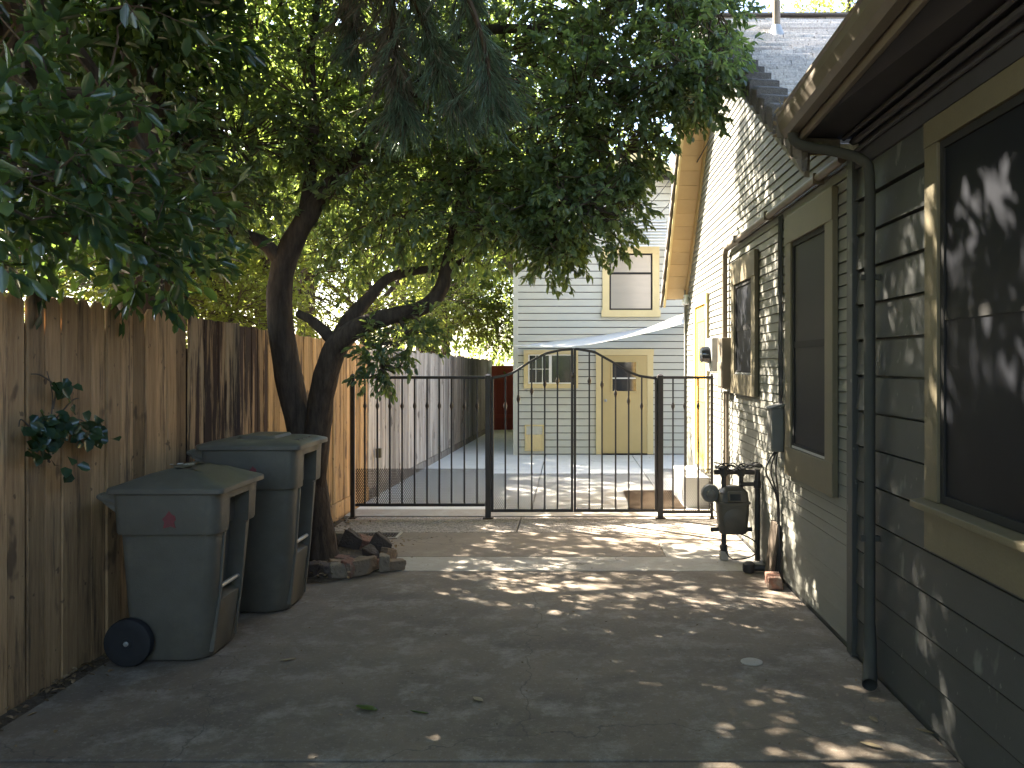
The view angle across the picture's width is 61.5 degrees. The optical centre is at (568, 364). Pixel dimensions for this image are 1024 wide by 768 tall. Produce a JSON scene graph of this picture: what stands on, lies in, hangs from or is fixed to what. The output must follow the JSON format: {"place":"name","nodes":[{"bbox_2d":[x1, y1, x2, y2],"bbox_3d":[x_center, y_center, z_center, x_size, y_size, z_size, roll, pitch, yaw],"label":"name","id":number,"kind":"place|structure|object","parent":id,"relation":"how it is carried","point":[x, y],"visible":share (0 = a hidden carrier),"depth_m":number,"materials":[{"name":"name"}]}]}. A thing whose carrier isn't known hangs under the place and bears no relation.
{"place":"outdoors","nodes":[
{"label":"outdoors","id":0,"kind":"place"},
{"bbox_2d":[0,463,543,728],"bbox_3d":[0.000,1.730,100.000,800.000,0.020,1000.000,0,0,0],"label":"ground","id":1,"kind":"structure","parent":0,"point":[34,701],"depth_m":4.52,"materials":[{"name":"grey concrete"}]},
{"bbox_2d":[0,88,113,323],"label":"backlit tree","id":2,"kind":"object","parent":1,"relation":"on","point":[65,286],"visible":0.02,"depth_m":8.67,"materials":[{"name":"green plant"}]},
{"bbox_2d":[0,291,185,715],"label":"board fence","id":3,"kind":"object","parent":1,"relation":"on","point":[63,601],"visible":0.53,"depth_m":4.79,"materials":[{"name":"brown wood"}]},
{"bbox_2d":[18,371,120,482],"bbox_3d":[-2.689,0.337,4.639,0.180,0.600,0.734,0,0,0],"label":"climbing vine","id":4,"kind":"object","parent":3,"relation":"attached to","point":[50,433],"visible":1,"depth_m":4.55,"materials":[{"name":"green plant"}]},
{"bbox_2d":[0,0,277,338],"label":"broadleaf tree","id":5,"kind":"object","parent":1,"relation":"on","point":[62,63],"visible":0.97,"depth_m":4.57,"materials":[{"name":"green plant"}]},
{"bbox_2d":[2,0,346,303],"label":"tall tree","id":6,"kind":"object","parent":1,"relation":"on","point":[286,220],"visible":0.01,"depth_m":12.56,"materials":[{"name":"green plant"}]},
{"bbox_2d":[7,114,352,347],"bbox_3d":[-4.796,-0.701,10.759,4.331,5.005,3.214,0,0,0],"label":"backlit tree","id":7,"kind":"object","parent":1,"relation":"on","point":[208,306],"visible":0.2,"depth_m":10.23,"materials":[{"name":"green plant"}]},
{"bbox_2d":[57,230,306,326],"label":"backlit tree","id":8,"kind":"object","parent":1,"relation":"on","point":[223,294],"depth_m":13.11,"materials":[{"name":"green plant"}]},
{"bbox_2d":[17,1,383,314],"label":"tall tree","id":9,"kind":"object","parent":1,"relation":"on","point":[167,286],"depth_m":10.13,"materials":[{"name":"green plant"}]},
{"bbox_2d":[0,518,432,732],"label":"leaf litter","id":10,"kind":"object","parent":1,"relation":"on","point":[59,682],"visible":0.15,"depth_m":4.69,"materials":[{"name":"brown plant"}]},
{"bbox_2d":[186,316,267,461],"bbox_3d":[-2.756,0.726,6.842,0.164,2.148,1.425,0,0,3],"label":"board fence","id":11,"kind":"object","parent":1,"relation":"on","point":[226,379],"visible":0.35,"depth_m":6.72,"materials":[{"name":"brown wood"}]},
{"bbox_2d":[75,56,411,344],"bbox_3d":[-4.595,-1.244,12.412,4.598,6.092,3.098,0,0,0],"label":"backlit tree","id":12,"kind":"object","parent":1,"relation":"on","point":[324,286],"visible":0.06,"depth_m":12.06,"materials":[{"name":"green plant"}]},
{"bbox_2d":[266,329,368,521],"bbox_3d":[-2.652,0.745,9.142,0.164,2.109,3.167,0,0,3],"label":"board fence","id":13,"kind":"object","parent":1,"relation":"on","point":[338,467],"visible":0.28,"depth_m":9.58,"materials":[{"name":"brown wood"}]},
{"bbox_2d":[114,0,545,313],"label":"drooping conifer","id":14,"kind":"object","parent":1,"relation":"on","point":[401,112],"visible":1,"depth_m":5.57,"materials":[{"name":"green plant"}]},
{"bbox_2d":[215,19,450,336],"bbox_3d":[-5.249,-2.663,17.954,6.975,8.930,4.893,0,0,-17],"label":"tall tree","id":15,"kind":"object","parent":1,"relation":"on","point":[312,287],"depth_m":17.34,"materials":[{"name":"green plant"}]},
{"bbox_2d":[238,111,503,358],"bbox_3d":[-2.856,-1.151,14.323,5.416,5.906,3.942,0,0,-45],"label":"backlit tree","id":16,"kind":"object","parent":1,"relation":"on","point":[421,280],"visible":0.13,"depth_m":14.37,"materials":[{"name":"green plant"}]},
{"bbox_2d":[293,63,540,352],"bbox_3d":[-3.252,-2.975,19.478,7.133,9.553,3.498,0,0,-26],"label":"tall tree","id":17,"kind":"object","parent":1,"relation":"on","point":[390,241],"depth_m":19.67,"materials":[{"name":"green plant"}]},
{"bbox_2d":[367,347,491,499],"bbox_3d":[-2.320,0.776,16.522,0.164,2.048,11.575,0,0,3],"label":"board fence","id":18,"kind":"object","parent":1,"relation":"on","point":[433,365],"visible":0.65,"depth_m":14.28,"materials":[{"name":"grey wood"}]},
{"bbox_2d":[492,366,512,429],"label":"wooden gate","id":19,"kind":"structure","parent":18,"relation":"attached to","point":[499,401],"depth_m":22.20,"materials":[{"name":"red wood"}]},
{"bbox_2d":[377,169,512,373],"bbox_3d":[-2.365,-1.792,22.530,4.307,7.189,7.570,0,0,29],"label":"backlit tree","id":20,"kind":"object","parent":1,"relation":"on","point":[501,357],"visible":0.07,"depth_m":22.12,"materials":[{"name":"green plant"}]},
{"bbox_2d":[379,230,512,360],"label":"backlit tree","id":21,"kind":"object","parent":1,"relation":"on","point":[493,310],"visible":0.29,"depth_m":18.75,"materials":[{"name":"green plant"}]},
{"bbox_2d":[390,73,626,348],"bbox_3d":[-2.293,-3.212,21.851,9.775,10.028,4.423,0,0,-22],"label":"tall tree","id":22,"kind":"object","parent":1,"relation":"on","point":[398,267],"depth_m":21.91,"materials":[{"name":"green plant"}]},
{"bbox_2d":[344,509,716,518],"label":"gate kerb","id":23,"kind":"structure","parent":1,"relation":"on","point":[419,512],"depth_m":9.62,"materials":[{"name":"concrete"}]},
{"bbox_2d":[482,122,675,275],"bbox_3d":[-0.316,-3.457,28.274,11.224,10.518,5.286,0,0,0],"label":"tall tree","id":24,"kind":"object","parent":1,"relation":"on","point":[663,129],"visible":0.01,"depth_m":28.16,"materials":[{"name":"green plant"}]},
{"bbox_2d":[493,153,683,454],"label":"outbuilding","id":25,"kind":"structure","parent":1,"relation":"on","point":[622,298],"depth_m":16.08,"materials":[{"name":"grey paint"}]},
{"bbox_2d":[525,425,543,450],"bbox_3d":[-0.647,1.382,16.070,0.360,0.494,0.024,0,0,0],"label":"pet door","id":26,"kind":"structure","parent":25,"relation":"in","point":[537,440],"depth_m":16.07,"materials":[{"name":"yellow paint"}]},
{"bbox_2d":[524,350,577,387],"bbox_3d":[-0.337,0.093,16.062,1.021,0.721,0.039,0,0,0],"label":"window","id":27,"kind":"structure","parent":25,"relation":"in","point":[564,357],"depth_m":16.08,"materials":[{"name":"white paint"}]},
{"bbox_2d":[511,311,684,346],"bbox_3d":[0.708,-0.608,14.108,3.592,0.631,3.930,0,0,0],"label":"shade sail","id":28,"kind":"object","parent":25,"relation":"attached to","point":[674,321],"visible":0.96,"depth_m":15.17,"materials":[{"name":"white fabric"}]},
{"bbox_2d":[603,355,646,452],"bbox_3d":[1.045,0.754,16.033,0.837,1.831,0.096,0,0,0],"label":"door","id":29,"kind":"structure","parent":25,"relation":"in","point":[637,364],"depth_m":16.06,"materials":[{"name":"yellow paint"}]},
{"bbox_2d":[601,246,660,316],"bbox_3d":[1.161,-1.542,16.052,1.108,1.322,0.060,0,0,0],"label":"window","id":30,"kind":"structure","parent":25,"relation":"in","point":[634,292],"depth_m":16.08,"materials":[{"name":"yellow glass"}]},
{"bbox_2d":[643,101,728,224],"bbox_3d":[1.527,-2.581,12.450,0.013,0.342,7.107,0,0,-2],"label":"drop wire","id":31,"kind":"object","parent":25,"relation":"attached to","point":[698,158],"visible":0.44,"depth_m":10.24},
{"bbox_2d":[660,544,754,556],"bbox_3d":[1.265,1.750,7.849,0.810,0.100,0.542,0,0,0],"label":"meter pad","id":32,"kind":"object","parent":1,"relation":"on","point":[690,550],"visible":0.5,"depth_m":7.82,"materials":[{"name":"concrete"}]},
{"bbox_2d":[761,0,855,11],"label":"pale tree","id":33,"kind":"object","parent":1,"relation":"on","point":[849,3],"visible":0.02,"depth_m":23.17,"materials":[{"name":"green plant"}]},
{"bbox_2d":[660,0,1023,767],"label":"bungalow","id":34,"kind":"object","parent":1,"relation":"on","point":[900,472],"visible":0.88,"depth_m":4.33,"materials":[{"name":"grey paint"}]},
{"bbox_2d":[696,304,704,468],"bbox_3d":[1.654,0.276,10.725,0.020,2.008,0.826,0,0,0],"label":"side door","id":35,"kind":"structure","parent":34,"relation":"in","point":[700,311],"depth_m":10.67,"materials":[{"name":"yellow paint"}]},
{"bbox_2d":[731,249,758,396],"bbox_3d":[1.644,-0.360,8.070,0.039,1.300,1.100,0,0,0],"label":"window","id":36,"kind":"structure","parent":34,"relation":"in","point":[745,270],"depth_m":7.97,"materials":[{"name":"paint"}]},
{"bbox_2d":[699,157,845,484],"bbox_3d":[1.536,0.216,7.230,0.254,2.928,4.260,0,0,0],"label":"electrical service","id":37,"kind":"object","parent":34,"relation":"attached to","point":[715,354],"visible":0.92,"depth_m":8.75,"materials":[{"name":"paint"}]},
{"bbox_2d":[765,215,784,575],"bbox_3d":[1.603,0.260,6.700,0.119,2.841,0.180,0,0,0],"label":"utility box","id":38,"kind":"object","parent":34,"relation":"attached to","point":[775,428],"visible":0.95,"depth_m":6.69,"materials":[{"name":"grey paint"}]},
{"bbox_2d":[768,98,786,136],"bbox_3d":[1.390,-1.408,4.893,0.440,0.286,0.468,0,0,0],"label":"roof debris","id":39,"kind":"object","parent":34,"relation":"on","point":[775,122],"visible":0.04,"depth_m":4.98,"materials":[{"name":"brown plant"}]},
{"bbox_2d":[784,186,837,497],"bbox_3d":[1.644,-0.137,5.885,0.039,1.925,1.170,0,0,0],"label":"window","id":40,"kind":"structure","parent":34,"relation":"in","point":[811,231],"depth_m":5.79,"materials":[{"name":"paint"}]},
{"bbox_2d":[910,57,1023,598],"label":"window","id":41,"kind":"structure","parent":34,"relation":"in","point":[972,503],"depth_m":3.46,"materials":[{"name":"paint"}]},
{"bbox_2d":[307,545,397,582],"bbox_3d":[-2.068,1.644,7.420,1.136,0.104,1.560,0,0,0],"label":"soil mound","id":42,"kind":"object","parent":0,"point":[342,551],"visible":0.09,"depth_m":7.12,"materials":[{"name":"brown soil"}]},
{"bbox_2d":[307,560,320,576],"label":"brick","id":43,"kind":"object","parent":42,"relation":"on","point":[313,566],"visible":0.49,"depth_m":6.74,"materials":[{"name":"grey brick"}]},
{"bbox_2d":[316,561,331,578],"bbox_3d":[-1.925,1.636,6.801,0.162,0.109,0.121,6,2,15],"label":"brick","id":44,"kind":"object","parent":42,"relation":"on","point":[324,567],"visible":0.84,"depth_m":6.75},
{"bbox_2d":[330,562,347,577],"bbox_3d":[-1.821,1.638,6.821,0.169,0.120,0.106,0,0,-20],"label":"brick","id":45,"kind":"object","parent":42,"relation":"on","point":[337,569],"visible":0.75,"depth_m":6.77,"materials":[{"name":"concrete"}]},
{"bbox_2d":[335,531,343,544],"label":"brick","id":46,"kind":"object","parent":42,"relation":"on","point":[339,534],"visible":0.07,"depth_m":7.58,"materials":[{"name":"concrete"}]},
{"bbox_2d":[340,557,354,577],"bbox_3d":[-1.752,1.624,6.859,0.118,0.130,0.118,11,12,20],"label":"brick","id":47,"kind":"object","parent":42,"relation":"on","point":[348,563],"visible":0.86,"depth_m":6.81,"materials":[{"name":"red brick"}]},
{"bbox_2d":[338,527,362,549],"bbox_3d":[-1.898,1.564,7.501,0.208,0.200,0.074,30,10,18],"label":"brick","id":48,"kind":"object","parent":42,"relation":"on","point":[351,538],"visible":0.73,"depth_m":7.47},
{"bbox_2d":[352,555,376,576],"bbox_3d":[-1.652,1.623,6.901,0.220,0.136,0.118,-8,2,-12],"label":"brick","id":49,"kind":"object","parent":42,"relation":"on","point":[368,564],"visible":0.87,"depth_m":6.85,"materials":[{"name":"grey brick"}]},
{"bbox_2d":[359,534,372,549],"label":"brick","id":50,"kind":"object","parent":42,"relation":"on","point":[366,540],"visible":0.18,"depth_m":7.48,"materials":[{"name":"red brick"}]},
{"bbox_2d":[362,544,379,558],"bbox_3d":[-1.673,1.618,7.301,0.179,0.124,0.106,13,23,39],"label":"brick","id":51,"kind":"object","parent":42,"relation":"on","point":[369,550],"visible":0.56,"depth_m":7.27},
{"bbox_2d":[369,531,391,552],"bbox_3d":[-1.626,1.571,7.421,0.204,0.175,0.072,35,9,12],"label":"brick","id":52,"kind":"object","parent":42,"relation":"on","point":[379,540],"visible":0.5,"depth_m":7.39,"materials":[{"name":"grey brick"}]},
{"bbox_2d":[380,547,396,558],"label":"brick","id":53,"kind":"object","parent":42,"relation":"on","point":[392,553],"visible":0.59,"depth_m":7.29,"materials":[{"name":"brown brick"}]},
{"bbox_2d":[78,0,766,560],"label":"forked tree","id":54,"kind":"object","parent":42,"relation":"in","point":[546,206],"visible":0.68,"depth_m":6.85,"materials":[{"name":"green plant"}]},
{"bbox_2d":[334,517,520,532],"bbox_3d":[-1.492,1.750,9.104,1.915,0.100,0.872,0,0,0],"label":"aggregate strip","id":55,"kind":"object","parent":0,"point":[439,525],"visible":0.47,"depth_m":9.09,"materials":[{"name":"grey concrete"}]},
{"bbox_2d":[349,374,493,518],"bbox_3d":[-1.628,0.903,9.450,1.589,1.595,0.112,0,0,0],"label":"iron fence panel","id":56,"kind":"object","parent":55,"relation":"on","point":[486,504],"visible":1,"depth_m":9.44,"materials":[{"name":"black metal"}]},
{"bbox_2d":[491,348,573,511],"bbox_3d":[-0.409,0.725,9.430,0.936,1.810,0.082,0,0,0],"label":"iron gate leaf","id":57,"kind":"object","parent":56,"relation":"attached to","point":[536,509],"visible":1,"depth_m":9.44,"materials":[{"name":"black metal"}]},
{"bbox_2d":[0,0,856,365],"label":"sky","id":58,"kind":"structure","parent":0,"point":[464,353],"materials":[{"name":"white"}]},
{"bbox_2d":[357,475,538,508],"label":"patio","id":59,"kind":"structure","parent":0,"point":[458,492],"depth_m":11.27,"materials":[{"name":"concrete"}]},
{"bbox_2d":[378,448,381,496],"bbox_3d":[-2.438,1.415,11.000,0.070,0.670,0.060,0,0,0],"label":"hose bib","id":60,"kind":"object","parent":59,"relation":"on","point":[379,453],"visible":0.65,"depth_m":10.98,"materials":[{"name":"metal"}]},
{"bbox_2d":[0,571,956,761],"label":"driveway","id":61,"kind":"structure","parent":0,"point":[368,646],"depth_m":4.52,"materials":[{"name":"concrete"}]},
{"bbox_2d":[96,461,263,666],"bbox_3d":[-2.303,1.146,5.115,0.749,1.108,0.686,0,0,0],"label":"wheeled bin","id":62,"kind":"object","parent":61,"relation":"on","point":[182,529],"visible":1,"depth_m":4.85,"materials":[{"name":"grey plastic"}]},
{"bbox_2d":[186,432,327,611],"bbox_3d":[-2.197,1.097,6.080,0.799,1.207,0.696,0,0,0],"label":"wheeled bin","id":63,"kind":"object","parent":61,"relation":"on","point":[287,465],"visible":0.59,"depth_m":5.82,"materials":[{"name":"grey plastic"}]},
{"bbox_2d":[328,558,340,562],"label":"brick","id":64,"kind":"object","parent":61,"relation":"on","point":[333,560],"visible":0.21,"depth_m":6.96,"materials":[{"name":"beige brick"}]},
{"bbox_2d":[355,705,376,709],"bbox_3d":[-0.997,1.692,4.218,0.130,0.012,0.050,0,0,27],"label":"fallen leaf","id":65,"kind":"object","parent":61,"relation":"on","point":[368,707],"visible":1,"depth_m":4.23,"materials":[{"name":"green plant"}]},
{"bbox_2d":[379,553,389,571],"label":"brick","id":66,"kind":"object","parent":61,"relation":"on","point":[384,562],"visible":1,"depth_m":6.98,"materials":[{"name":"concrete"}]},
{"bbox_2d":[0,520,915,767],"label":"leaf crumbs","id":67,"kind":"object","parent":61,"relation":"on","point":[522,662],"visible":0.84,"depth_m":4.78,"materials":[{"name":"brown plant"}]},
{"bbox_2d":[473,696,482,700],"bbox_3d":[-0.460,1.694,4.335,0.035,0.009,0.080,0,0,-44],"label":"fallen leaf","id":68,"kind":"object","parent":61,"relation":"on","point":[478,698],"visible":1,"depth_m":4.34,"materials":[{"name":"brown plant"}]},
{"bbox_2d":[741,658,762,665],"bbox_3d":[1.042,1.695,4.890,0.124,0.008,0.124,0,0,0],"label":"cleanout cover","id":69,"kind":"object","parent":61,"relation":"on","point":[752,661],"visible":1,"depth_m":4.88,"materials":[{"name":"concrete"}]},
{"bbox_2d":[742,561,764,572],"bbox_3d":[1.540,1.653,7.000,0.244,0.086,0.100,0,0,0],"label":"shutoff valve","id":70,"kind":"object","parent":61,"relation":"on","point":[749,567],"visible":0.91,"depth_m":6.97,"materials":[{"name":"grey metal"}]},
{"bbox_2d":[764,520,780,573],"bbox_3d":[1.620,1.478,6.830,0.079,0.437,0.220,0,0,0],"label":"leaning board","id":71,"kind":"object","parent":61,"relation":"on","point":[772,549],"visible":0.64,"depth_m":6.79,"materials":[{"name":"brown wood"}]},
{"bbox_2d":[765,571,783,589],"bbox_3d":[1.567,1.653,6.549,0.115,0.092,0.216,0,0,6],"label":"brick","id":72,"kind":"object","parent":61,"relation":"on","point":[773,580],"visible":1,"depth_m":6.45,"materials":[{"name":"red brick"}]},
{"bbox_2d":[860,741,882,747],"bbox_3d":[1.343,1.694,3.811,0.100,0.009,0.035,0,0,40],"label":"fallen leaf","id":73,"kind":"object","parent":61,"relation":"on","point":[872,744],"visible":1,"depth_m":3.81,"materials":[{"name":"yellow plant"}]},
{"bbox_2d":[869,716,877,721],"bbox_3d":[1.453,1.694,4.092,0.035,0.009,0.070,0,0,0],"label":"fallen leaf","id":74,"kind":"object","parent":61,"relation":"on","point":[875,719],"visible":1,"depth_m":4.09,"materials":[{"name":"brown plant"}]},
{"bbox_2d":[915,728,934,733],"bbox_3d":[1.641,1.694,3.958,0.090,0.008,0.030,0,0,42],"label":"fallen leaf","id":75,"kind":"object","parent":61,"relation":"on","point":[925,730],"visible":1,"depth_m":3.96,"materials":[{"name":"brown plant"}]},
{"bbox_2d":[417,454,543,474],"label":"patio","id":76,"kind":"structure","parent":0,"point":[511,463],"depth_m":14.67,"materials":[{"name":"concrete"}]},
{"bbox_2d":[0,762,963,767],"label":"driveway apron","id":77,"kind":"object","parent":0,"point":[480,765],"visible":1,"depth_m":3.63,"materials":[{"name":"concrete"}]},
{"bbox_2d":[452,430,512,453],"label":"patio","id":78,"kind":"structure","parent":0,"point":[499,442],"depth_m":17.91,"materials":[{"name":"concrete"}]},
{"bbox_2d":[389,533,744,556],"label":"brown slab","id":79,"kind":"structure","parent":0,"point":[546,544],"depth_m":8.13,"materials":[{"name":"concrete"}]},
{"bbox_2d":[356,532,402,538],"bbox_3d":[-1.938,1.693,8.480,0.540,0.013,0.300,0,0,0],"label":"concrete slab","id":80,"kind":"object","parent":79,"relation":"on","point":[396,535],"visible":0.37,"depth_m":8.54,"materials":[{"name":"concrete"}]},
{"bbox_2d":[377,557,764,570],"bbox_3d":[-0.365,1.750,7.314,4.070,0.100,0.513,0,0,0],"label":"concrete strip","id":81,"kind":"object","parent":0,"point":[564,564],"visible":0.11,"depth_m":7.31,"materials":[{"name":"grey concrete"}]},
{"bbox_2d":[334,554,359,558],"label":"brick","id":82,"kind":"object","parent":81,"relation":"on","point":[339,556],"visible":0.25,"depth_m":7.15,"materials":[{"name":"red brick"}]},
{"bbox_2d":[390,558,405,570],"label":"brick","id":83,"kind":"object","parent":81,"relation":"on","point":[396,564],"visible":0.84,"depth_m":7.04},
{"bbox_2d":[701,462,762,560],"bbox_3d":[1.433,1.282,7.451,0.565,0.876,0.278,0,0,0],"label":"gas meter","id":84,"kind":"object","parent":81,"relation":"on","point":[732,502],"visible":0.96,"depth_m":7.39,"materials":[{"name":"grey paint"}]},
{"bbox_2d":[542,455,643,474],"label":"patio","id":85,"kind":"structure","parent":0,"point":[564,463],"depth_m":14.52,"materials":[{"name":"concrete"}]},
{"bbox_2d":[533,475,654,508],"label":"patio","id":86,"kind":"structure","parent":0,"point":[590,492],"depth_m":11.53,"materials":[{"name":"concrete"}]},
{"bbox_2d":[623,490,681,508],"bbox_3d":[1.040,1.691,10.725,0.659,0.018,1.450,0,0,0],"label":"door mat","id":87,"kind":"object","parent":86,"relation":"on","point":[652,499],"depth_m":10.65,"materials":[{"name":"brown fabric"}]},
{"bbox_2d":[517,517,719,532],"bbox_3d":[0.573,1.750,9.104,2.195,0.100,0.872,0,0,0],"label":"aggregate strip","id":88,"kind":"object","parent":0,"point":[616,524],"visible":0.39,"depth_m":9.03,"materials":[{"name":"grey concrete"}]},
{"bbox_2d":[655,374,714,518],"bbox_3d":[1.277,0.903,9.450,0.651,1.595,0.112,0,0,0],"label":"iron fence panel","id":89,"kind":"object","parent":88,"relation":"on","point":[660,483],"visible":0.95,"depth_m":9.44,"materials":[{"name":"black metal"}]},
{"bbox_2d":[574,348,657,511],"bbox_3d":[0.524,0.725,9.450,0.942,1.810,0.042,0,0,0],"label":"iron gate leaf","id":90,"kind":"object","parent":89,"relation":"attached to","point":[610,508],"visible":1,"depth_m":9.44,"materials":[{"name":"black metal"}]},
{"bbox_2d":[632,455,683,474],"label":"patio","id":91,"kind":"structure","parent":0,"point":[648,464],"depth_m":14.81,"materials":[{"name":"concrete"}]},
{"bbox_2d":[646,475,699,508],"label":"patio","id":92,"kind":"structure","parent":0,"point":[665,482],"depth_m":12.42,"materials":[{"name":"concrete"}]}
]}

